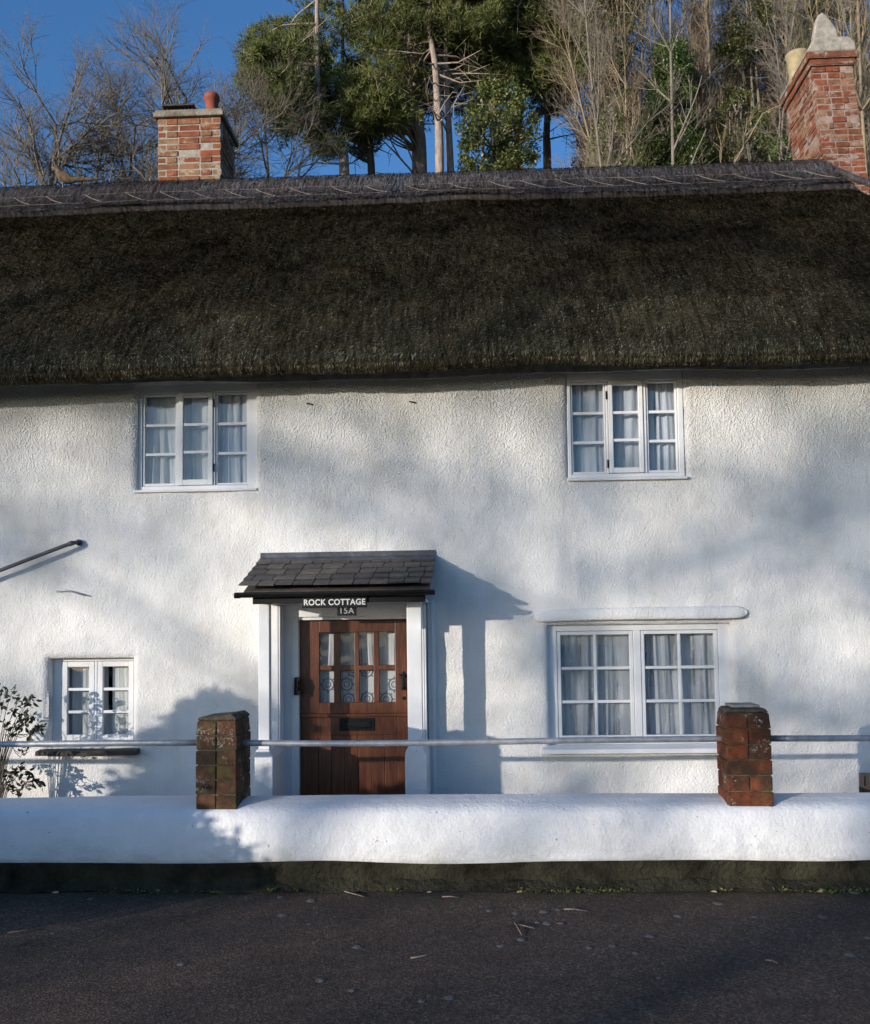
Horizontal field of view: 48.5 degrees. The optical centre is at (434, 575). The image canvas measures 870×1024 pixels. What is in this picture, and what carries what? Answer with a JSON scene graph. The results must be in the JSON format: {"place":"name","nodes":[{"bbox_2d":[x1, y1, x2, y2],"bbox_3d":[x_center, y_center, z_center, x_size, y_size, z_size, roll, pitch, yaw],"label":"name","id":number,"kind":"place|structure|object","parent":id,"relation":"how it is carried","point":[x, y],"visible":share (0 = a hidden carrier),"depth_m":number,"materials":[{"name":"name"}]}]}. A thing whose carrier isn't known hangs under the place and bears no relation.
{"place":"outdoors","nodes":[
{"label":"outdoors","id":0,"kind":"place"},
{"bbox_2d":[0,891,869,1023],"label":"road","id":1,"kind":"structure","parent":0,"point":[102,957],"depth_m":4.31,"materials":[{"name":"grey asphalt"}]},
{"bbox_2d":[7,929,44,933],"bbox_3d":[-2.020,1.755,4.777,0.174,0.010,0.009,0,-4,-18],"label":"twig","id":2,"kind":"object","parent":1,"relation":"on","point":[24,930],"visible":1,"depth_m":4.77,"materials":[{"name":"wood"}]},
{"bbox_2d":[315,978,324,982],"bbox_3d":[-0.484,1.693,4.044,0.041,0.003,0.049,1,-4,-31],"label":"lichen spot","id":3,"kind":"object","parent":1,"relation":"on","point":[319,980],"visible":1,"depth_m":4.04,"materials":[{"name":"plant"}]},
{"bbox_2d":[410,953,436,958],"bbox_3d":[-0.048,1.701,4.324,0.131,0.010,0.017,1,-4,-25],"label":"twig","id":4,"kind":"object","parent":1,"relation":"on","point":[421,956],"visible":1,"depth_m":4.31,"materials":[{"name":"wood"}]},
{"bbox_2d":[0,793,869,892],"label":"garden wall","id":5,"kind":"structure","parent":1,"relation":"on","point":[659,842],"depth_m":5.50,"materials":[{"name":"white paint"}]},
{"bbox_2d":[196,710,250,808],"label":"brick pillar","id":6,"kind":"structure","parent":5,"relation":"on","point":[223,766],"depth_m":5.63,"materials":[{"name":"brown brick"}]},
{"bbox_2d":[0,740,195,747],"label":"handrail","id":7,"kind":"object","parent":6,"relation":"attached to","point":[62,743],"visible":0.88,"depth_m":5.79,"materials":[{"name":"metal"}]},
{"bbox_2d":[716,702,773,806],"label":"brick pillar","id":8,"kind":"structure","parent":5,"relation":"on","point":[744,761],"depth_m":5.50,"materials":[{"name":"red brick"}]},
{"bbox_2d":[242,736,721,746],"bbox_3d":[0.264,0.980,5.705,2.980,0.046,0.037,-1,-4,2],"label":"handrail","id":9,"kind":"object","parent":8,"relation":"attached to","point":[454,742],"visible":0.94,"depth_m":5.69,"materials":[{"name":"metal"}]},
{"bbox_2d":[771,735,869,741],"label":"handrail","id":10,"kind":"object","parent":8,"relation":"attached to","point":[802,738],"visible":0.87,"depth_m":5.61,"materials":[{"name":"metal"}]},
{"bbox_2d":[444,995,454,999],"bbox_3d":[0.057,1.673,3.833,0.049,0.003,0.046,3,-5,-44],"label":"lichen spot","id":11,"kind":"object","parent":1,"relation":"on","point":[449,997],"visible":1,"depth_m":3.83,"materials":[{"name":"plant"}]},
{"bbox_2d":[94,886,869,894],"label":"kerb weeds","id":12,"kind":"object","parent":1,"relation":"on","point":[527,890],"visible":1,"depth_m":5.37,"materials":[{"name":"green plant"}]},
{"bbox_2d":[539,910,548,913],"bbox_3d":[0.565,1.738,5.000,0.056,0.003,0.066,-2,-4,25],"label":"lichen spot","id":13,"kind":"object","parent":1,"relation":"on","point":[543,911],"visible":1,"depth_m":4.99,"materials":[{"name":"plant"}]},
{"bbox_2d":[564,908,585,910],"bbox_3d":[0.729,1.733,5.014,0.124,0.010,0.014,-2,-4,17],"label":"twig","id":14,"kind":"object","parent":1,"relation":"on","point":[573,909],"visible":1,"depth_m":5.02,"materials":[{"name":"beige wood"}]},
{"bbox_2d":[844,953,855,956],"bbox_3d":[1.835,1.677,4.273,0.045,0.003,0.056,-1,-4,2],"label":"lichen spot","id":15,"kind":"object","parent":1,"relation":"on","point":[849,954],"visible":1,"depth_m":4.27,"materials":[{"name":"plant"}]},
{"bbox_2d":[0,0,869,188],"label":"sky","id":16,"kind":"structure","parent":0,"point":[222,18],"materials":[{"name":"blue"}]},
{"bbox_2d":[859,773,869,792],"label":"brick pier","id":17,"kind":"structure","parent":0,"point":[864,782],"depth_m":6.66,"materials":[{"name":"brown brick"}]},
{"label":"hillside","id":18,"kind":"structure","parent":0,"visible":0},
{"bbox_2d":[0,0,156,186],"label":"bare tree","id":19,"kind":"object","parent":18,"relation":"on","point":[30,139],"visible":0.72,"depth_m":24.57,"materials":[{"name":"grey plant"}]},
{"bbox_2d":[0,34,157,185],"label":"bare tree","id":20,"kind":"object","parent":18,"relation":"on","point":[97,168],"visible":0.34,"depth_m":25.39,"materials":[{"name":"brown plant"}]},
{"bbox_2d":[56,21,202,182],"bbox_3d":[-8.127,-8.947,26.427,4.658,10.274,4.658,1,-4,-30],"label":"bare tree","id":21,"kind":"object","parent":18,"relation":"on","point":[123,124],"visible":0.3,"depth_m":25.70,"materials":[{"name":"brown plant"}]},
{"bbox_2d":[63,0,318,182],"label":"bare tree","id":22,"kind":"object","parent":18,"relation":"on","point":[163,82],"visible":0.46,"depth_m":25.36,"materials":[{"name":"grey plant"}]},
{"bbox_2d":[185,26,351,177],"bbox_3d":[-4.238,-9.960,26.903,4.368,12.195,5.797,-3,-4,30],"label":"bare tree","id":23,"kind":"object","parent":18,"relation":"on","point":[303,160],"visible":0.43,"depth_m":26.42,"materials":[{"name":"brown plant"}]},
{"bbox_2d":[222,0,374,175],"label":"pine tree","id":24,"kind":"object","parent":18,"relation":"on","point":[281,46],"visible":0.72,"depth_m":27.38,"materials":[{"name":"green plant"}]},
{"bbox_2d":[301,0,407,174],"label":"pine tree","id":25,"kind":"object","parent":18,"relation":"on","point":[363,151],"visible":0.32,"depth_m":29.17,"materials":[{"name":"green plant"}]},
{"bbox_2d":[232,0,520,174],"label":"pine tree","id":26,"kind":"object","parent":18,"relation":"on","point":[369,107],"visible":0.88,"depth_m":28.57,"materials":[{"name":"green plant"}]},
{"bbox_2d":[378,0,596,173],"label":"pine tree","id":27,"kind":"object","parent":18,"relation":"on","point":[502,56],"visible":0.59,"depth_m":29.49,"materials":[{"name":"green plant"}]},
{"bbox_2d":[454,72,544,172],"bbox_3d":[1.858,-9.885,27.315,2.556,9.963,2.735,-1,-4,2],"label":"ivy tree","id":28,"kind":"object","parent":18,"relation":"on","point":[506,152],"visible":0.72,"depth_m":26.96,"materials":[{"name":"green plant"}]},
{"bbox_2d":[424,0,601,172],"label":"pine tree","id":29,"kind":"object","parent":18,"relation":"on","point":[447,126],"visible":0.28,"depth_m":28.77,"materials":[{"name":"green plant"}]},
{"bbox_2d":[501,0,572,168],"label":"pine tree","id":30,"kind":"object","parent":18,"relation":"on","point":[536,93],"visible":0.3,"depth_m":30.16,"materials":[{"name":"green plant"}]},
{"bbox_2d":[518,0,631,169],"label":"bare sapling","id":31,"kind":"object","parent":18,"relation":"on","point":[573,81],"visible":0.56,"depth_m":26.81,"materials":[{"name":"beige plant"}]},
{"bbox_2d":[502,0,650,169],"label":"pine tree","id":32,"kind":"object","parent":18,"relation":"on","point":[545,112],"visible":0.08,"depth_m":32.99,"materials":[{"name":"green plant"}]},
{"bbox_2d":[552,53,625,162],"bbox_3d":[5.280,-14.483,34.133,3.943,18.013,3.541,-1,-4,2],"label":"bare sapling","id":33,"kind":"object","parent":18,"relation":"on","point":[571,113],"visible":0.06,"depth_m":33.91,"materials":[{"name":"beige plant"}]},
{"bbox_2d":[542,0,637,166],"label":"bare sapling","id":34,"kind":"object","parent":18,"relation":"on","point":[582,96],"visible":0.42,"depth_m":27.38,"materials":[{"name":"brown plant"}]},
{"bbox_2d":[569,38,637,168],"bbox_3d":[6.019,-12.775,33.776,2.663,14.536,3.047,-1,-4,2],"label":"ivy tree","id":35,"kind":"object","parent":18,"relation":"on","point":[577,141],"visible":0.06,"depth_m":33.61,"materials":[{"name":"green plant"}]},
{"bbox_2d":[565,0,648,156],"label":"ivy tree","id":36,"kind":"object","parent":18,"relation":"on","point":[634,24],"visible":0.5,"depth_m":27.88,"materials":[{"name":"grey plant"}]},
{"bbox_2d":[584,86,642,167],"bbox_3d":[4.937,-9.137,26.341,1.816,9.409,2.458,-1,-4,2],"label":"evergreen bush","id":37,"kind":"object","parent":18,"relation":"on","point":[622,160],"visible":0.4,"depth_m":26.42,"materials":[{"name":"green plant"}]},
{"bbox_2d":[562,0,667,158],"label":"pine tree","id":38,"kind":"object","parent":18,"relation":"on","point":[620,17],"visible":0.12,"depth_m":30.36,"materials":[{"name":"brown plant"}]},
{"bbox_2d":[542,0,691,167],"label":"bare sapling","id":39,"kind":"object","parent":18,"relation":"on","point":[601,69],"visible":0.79,"depth_m":24.30,"materials":[{"name":"grey plant"}]},
{"bbox_2d":[575,0,670,166],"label":"bare sapling","id":40,"kind":"object","parent":18,"relation":"on","point":[616,73],"visible":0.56,"depth_m":26.36,"materials":[{"name":"beige plant"}]},
{"bbox_2d":[607,2,668,159],"bbox_3d":[6.498,-14.086,31.277,3.035,17.357,3.020,-2,-4,22],"label":"bare sapling","id":41,"kind":"object","parent":18,"relation":"on","point":[632,85],"visible":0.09,"depth_m":31.30,"materials":[{"name":"brown plant"}]},
{"bbox_2d":[574,0,720,159],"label":"bare sapling","id":42,"kind":"object","parent":18,"relation":"on","point":[655,38],"visible":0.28,"depth_m":27.26,"materials":[{"name":"brown plant"}]},
{"bbox_2d":[599,0,696,162],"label":"bare sapling","id":43,"kind":"object","parent":18,"relation":"on","point":[649,56],"visible":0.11,"depth_m":29.17,"materials":[{"name":"beige plant"}]},
{"bbox_2d":[596,0,706,166],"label":"bare sapling","id":44,"kind":"object","parent":18,"relation":"on","point":[638,85],"visible":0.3,"depth_m":27.92,"materials":[{"name":"beige plant"}]},
{"bbox_2d":[628,36,714,166],"bbox_3d":[6.497,-9.711,26.609,2.622,10.695,2.636,-1,-4,2],"label":"evergreen tree","id":45,"kind":"object","parent":18,"relation":"on","point":[680,54],"visible":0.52,"depth_m":26.16,"materials":[{"name":"green plant"}]},
{"bbox_2d":[625,0,724,154],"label":"bare sapling","id":46,"kind":"object","parent":18,"relation":"on","point":[688,46],"visible":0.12,"depth_m":28.56,"materials":[{"name":"beige plant"}]},
{"bbox_2d":[629,0,726,165],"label":"pale sapling","id":47,"kind":"object","parent":18,"relation":"on","point":[675,147],"visible":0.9,"depth_m":24.47,"materials":[{"name":"grey plant"}]},
{"bbox_2d":[643,0,734,161],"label":"bare sapling","id":48,"kind":"object","parent":18,"relation":"on","point":[687,33],"visible":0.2,"depth_m":28.59,"materials":[{"name":"brown plant"}]},
{"bbox_2d":[642,0,735,157],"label":"bare sapling","id":49,"kind":"object","parent":18,"relation":"on","point":[700,39],"visible":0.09,"depth_m":29.56,"materials":[{"name":"beige plant"}]},
{"bbox_2d":[647,0,749,161],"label":"bare sapling","id":50,"kind":"object","parent":18,"relation":"on","point":[698,101],"visible":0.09,"depth_m":28.86,"materials":[{"name":"beige plant"}]},
{"bbox_2d":[674,0,727,162],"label":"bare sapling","id":51,"kind":"object","parent":18,"relation":"on","point":[698,63],"visible":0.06,"depth_m":29.77,"materials":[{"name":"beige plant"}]},
{"bbox_2d":[666,0,740,162],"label":"bare sapling","id":52,"kind":"object","parent":18,"relation":"on","point":[707,79],"visible":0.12,"depth_m":31.71,"materials":[{"name":"beige plant"}]},
{"bbox_2d":[557,1,869,178],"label":"wood","id":53,"kind":"object","parent":18,"relation":"on","point":[717,83],"visible":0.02,"depth_m":36.88,"materials":[{"name":"green plant"}]},
{"bbox_2d":[674,0,753,163],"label":"bare sapling","id":54,"kind":"object","parent":18,"relation":"on","point":[707,47],"visible":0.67,"depth_m":27.17,"materials":[{"name":"beige plant"}]},
{"bbox_2d":[704,0,748,161],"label":"bare sapling","id":55,"kind":"object","parent":18,"relation":"on","point":[729,84],"visible":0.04,"depth_m":32.51,"materials":[{"name":"beige plant"}]},
{"bbox_2d":[697,0,763,159],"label":"bare sapling","id":56,"kind":"object","parent":18,"relation":"on","point":[732,72],"visible":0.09,"depth_m":32.15,"materials":[{"name":"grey plant"}]},
{"bbox_2d":[684,100,779,163],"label":"pale sapling","id":57,"kind":"object","parent":18,"relation":"on","point":[740,152],"visible":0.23,"depth_m":24.39,"materials":[{"name":"beige plant"}]},
{"bbox_2d":[706,17,762,146],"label":"ivy tree","id":58,"kind":"object","parent":18,"relation":"on","point":[734,74],"visible":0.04,"depth_m":34.05,"materials":[{"name":"green plant"}]},
{"bbox_2d":[707,84,778,163],"bbox_3d":[8.521,-8.721,26.066,2.564,9.252,2.107,2,-4,-37],"label":"evergreen bush","id":59,"kind":"object","parent":18,"relation":"on","point":[760,140],"visible":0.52,"depth_m":25.97,"materials":[{"name":"green plant"}]},
{"bbox_2d":[712,0,779,160],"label":"ivy tree","id":60,"kind":"object","parent":18,"relation":"on","point":[736,50],"visible":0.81,"depth_m":27.94,"materials":[{"name":"green plant"}]},
{"bbox_2d":[702,0,789,162],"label":"bare sapling","id":61,"kind":"object","parent":18,"relation":"on","point":[748,75],"visible":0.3,"depth_m":28.55,"materials":[{"name":"beige plant"}]},
{"bbox_2d":[713,0,786,157],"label":"bare sapling","id":62,"kind":"object","parent":18,"relation":"on","point":[770,63],"visible":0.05,"depth_m":32.61,"materials":[{"name":"beige plant"}]},
{"bbox_2d":[723,2,785,132],"bbox_3d":[11.603,-15.198,32.905,3.346,19.195,3.436,-1,-4,2],"label":"bare sapling","id":63,"kind":"object","parent":18,"relation":"on","point":[771,61],"visible":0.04,"depth_m":32.93,"materials":[{"name":"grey plant"}]},
{"bbox_2d":[732,0,785,156],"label":"tree","id":64,"kind":"object","parent":18,"relation":"on","point":[768,72],"visible":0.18,"depth_m":29.11,"materials":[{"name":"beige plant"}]},
{"bbox_2d":[723,0,800,161],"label":"bare sapling","id":65,"kind":"object","parent":18,"relation":"on","point":[771,105],"visible":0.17,"depth_m":28.75,"materials":[{"name":"beige plant"}]},
{"bbox_2d":[728,0,818,160],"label":"bare sapling","id":66,"kind":"object","parent":18,"relation":"on","point":[789,39],"visible":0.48,"depth_m":24.94,"materials":[{"name":"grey plant"}]},
{"bbox_2d":[741,0,810,160],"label":"bare sapling","id":67,"kind":"object","parent":18,"relation":"on","point":[778,84],"visible":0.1,"depth_m":28.79,"materials":[{"name":"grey plant"}]},
{"bbox_2d":[766,136,792,162],"bbox_3d":[9.157,-7.612,24.790,1.076,8.346,2.672,-2,-4,22],"label":"evergreen bush","id":68,"kind":"object","parent":18,"relation":"on","point":[789,157],"visible":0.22,"depth_m":24.31,"materials":[{"name":"green plant"}]},
{"bbox_2d":[737,0,855,160],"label":"bare sapling","id":69,"kind":"object","parent":18,"relation":"on","point":[777,29],"visible":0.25,"depth_m":27.84,"materials":[{"name":"beige plant"}]},
{"bbox_2d":[748,0,844,110],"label":"bare sapling","id":70,"kind":"object","parent":18,"relation":"on","point":[785,52],"visible":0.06,"depth_m":28.96,"materials":[{"name":"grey plant"}]},
{"bbox_2d":[770,0,868,91],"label":"ivy tree","id":71,"kind":"object","parent":18,"relation":"on","point":[809,30],"visible":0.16,"depth_m":27.98,"materials":[{"name":"green plant"}]},
{"bbox_2d":[772,0,869,172],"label":"bare sapling","id":72,"kind":"object","parent":18,"relation":"on","point":[835,14],"visible":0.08,"depth_m":26.99,"materials":[{"name":"beige plant"}]},
{"bbox_2d":[779,0,869,194],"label":"pale sapling","id":73,"kind":"object","parent":18,"relation":"on","point":[861,105],"visible":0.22,"depth_m":21.61,"materials":[{"name":"beige plant"}]},
{"bbox_2d":[788,0,869,176],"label":"bare sapling","id":74,"kind":"object","parent":18,"relation":"on","point":[841,19],"visible":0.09,"depth_m":25.04,"materials":[{"name":"beige plant"}]},
{"bbox_2d":[817,0,869,155],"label":"bare sapling","id":75,"kind":"object","parent":18,"relation":"on","point":[863,58],"visible":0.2,"depth_m":24.34,"materials":[{"name":"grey plant"}]},
{"bbox_2d":[836,0,869,157],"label":"bare sapling","id":76,"kind":"object","parent":18,"relation":"on","point":[858,75],"visible":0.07,"depth_m":29.50,"materials":[{"name":"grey plant"}]},
{"label":"ground","id":77,"kind":"structure","parent":0,"visible":0},
{"bbox_2d":[0,13,869,797],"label":"cottage","id":78,"kind":"structure","parent":77,"relation":"on","point":[468,531],"depth_m":7.26,"materials":[{"name":"white painted render"},{"name":"weathered thatch"},{"name":"red brick"}]},
{"bbox_2d":[0,539,82,571],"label":"wall pipe","id":79,"kind":"object","parent":78,"relation":"attached to","point":[78,542],"depth_m":7.27,"materials":[{"name":"grey metal"}]},
{"bbox_2d":[56,590,85,595],"bbox_3d":[-2.758,0.132,7.318,0.240,0.054,0.022,-1,-4,6],"label":"bent wire","id":80,"kind":"object","parent":78,"relation":"attached to","point":[70,591],"visible":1,"depth_m":7.31,"materials":[{"name":"metal"}]},
{"bbox_2d":[52,165,104,186],"bbox_3d":[-3.670,-4.076,9.937,0.563,0.319,0.116,-1,-4,2],"label":"straw bird","id":81,"kind":"object","parent":78,"relation":"on","point":[64,177],"visible":1,"depth_m":9.92},
{"bbox_2d":[66,661,108,733],"bbox_3d":[-2.693,0.958,7.470,0.340,0.630,0.032,-1,-4,2],"label":"lace curtain","id":82,"kind":"object","parent":78,"relation":"hanging from","point":[78,700],"visible":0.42,"depth_m":7.47,"materials":[{"name":"white fabric"}]},
{"bbox_2d":[35,658,139,755],"bbox_3d":[-2.596,0.986,7.319,0.765,0.717,0.254,-1,-4,2],"label":"window","id":83,"kind":"structure","parent":78,"relation":"in","point":[61,689],"depth_m":7.38,"materials":[{"name":"white paint"}]},
{"bbox_2d":[106,713,112,733],"bbox_3d":[-2.460,1.159,7.455,0.200,0.220,0.014,-1,-4,2],"label":"lace curtain","id":84,"kind":"object","parent":78,"relation":"attached to","point":[110,729],"visible":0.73,"depth_m":7.46,"materials":[{"name":"white fabric"}]},
{"bbox_2d":[113,666,128,733],"bbox_3d":[-2.384,0.942,7.441,0.200,0.570,0.030,-1,-4,2],"label":"net curtain","id":85,"kind":"object","parent":78,"relation":"hanging from","point":[120,697],"visible":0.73,"depth_m":7.44,"materials":[{"name":"white fabric"}]},
{"bbox_2d":[146,395,223,483],"bbox_3d":[-1.957,-1.068,7.508,0.630,0.780,0.059,-1,-4,2],"label":"net curtain","id":86,"kind":"object","parent":78,"relation":"hanging from","point":[160,469],"visible":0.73,"depth_m":7.51,"materials":[{"name":"white fabric"}]},
{"bbox_2d":[138,384,256,489],"bbox_3d":[-1.820,-1.064,7.445,0.926,0.815,0.082,-1,-4,2],"label":"window","id":87,"kind":"structure","parent":78,"relation":"in","point":[212,392],"depth_m":7.42,"materials":[{"name":"white paint"}]},
{"bbox_2d":[222,395,246,482],"bbox_3d":[-1.503,-1.076,7.477,0.280,0.780,0.048,-1,-4,2],"label":"net curtain","id":88,"kind":"object","parent":78,"relation":"hanging from","point":[235,437],"visible":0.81,"depth_m":7.48,"materials":[{"name":"grey fabric"}]},
{"bbox_2d":[294,677,300,694],"bbox_3d":[-1.024,0.821,7.185,0.052,0.135,0.059,-1,-4,2],"label":"door bell","id":89,"kind":"object","parent":78,"relation":"attached to","point":[297,685],"depth_m":7.18,"materials":[{"name":"black paint"}]},
{"bbox_2d":[302,597,366,607],"bbox_3d":[-0.687,0.183,6.605,0.446,0.073,0.014,-1,-4,2],"label":"name sign","id":90,"kind":"object","parent":78,"relation":"attached to","point":[334,602],"visible":1,"depth_m":6.60,"materials":[{"name":"metal"}]},
{"bbox_2d":[337,608,356,615],"bbox_3d":[-0.604,0.243,6.614,0.134,0.061,0.011,-1,-4,2],"label":"number sign","id":91,"kind":"object","parent":78,"relation":"attached to","point":[346,611],"visible":1,"depth_m":6.61,"materials":[{"name":"black metal"}]},
{"bbox_2d":[300,620,407,794],"bbox_3d":[-0.578,1.182,7.217,0.864,1.696,0.106,-1,-4,2],"label":"door","id":92,"kind":"structure","parent":78,"relation":"in","point":[361,770],"depth_m":7.23,"materials":[{"name":"red wood"}]},
{"bbox_2d":[320,632,395,702],"bbox_3d":[-0.568,0.703,7.321,0.635,0.585,0.025,-1,-4,2],"label":"lace curtain","id":93,"kind":"object","parent":78,"relation":"hanging from","point":[387,657],"visible":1,"depth_m":7.32,"materials":[{"name":"white fabric"}]},
{"bbox_2d":[572,383,675,473],"bbox_3d":[1.433,-1.133,7.332,0.860,0.760,0.048,-1,-4,2],"label":"net curtain","id":94,"kind":"object","parent":78,"relation":"hanging from","point":[587,458],"visible":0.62,"depth_m":7.33,"materials":[{"name":"grey fabric"}]},
{"bbox_2d":[566,371,684,477],"bbox_3d":[1.428,-1.130,7.274,0.865,0.793,0.082,-1,-4,2],"label":"window","id":95,"kind":"structure","parent":78,"relation":"in","point":[607,380],"depth_m":7.25,"materials":[{"name":"white paint"}]},
{"bbox_2d":[556,629,715,734],"bbox_3d":[1.510,0.804,7.247,1.240,0.840,0.065,-1,-4,2],"label":"net curtain","id":96,"kind":"object","parent":78,"relation":"hanging from","point":[579,685],"visible":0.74,"depth_m":7.25,"materials":[{"name":"grey fabric"}]},
{"bbox_2d":[542,623,730,753],"bbox_3d":[1.482,0.827,7.124,1.405,0.936,0.210,-1,-4,2],"label":"window","id":97,"kind":"structure","parent":78,"relation":"in","point":[721,661],"depth_m":7.17,"materials":[{"name":"white paint"}]},
{"label":"garden path","id":98,"kind":"structure","parent":0,"visible":0},
{"bbox_2d":[0,683,46,797],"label":"garden shrub","id":99,"kind":"object","parent":98,"relation":"on","point":[15,772],"visible":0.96,"depth_m":6.95,"materials":[{"name":"green plant"}]}
]}

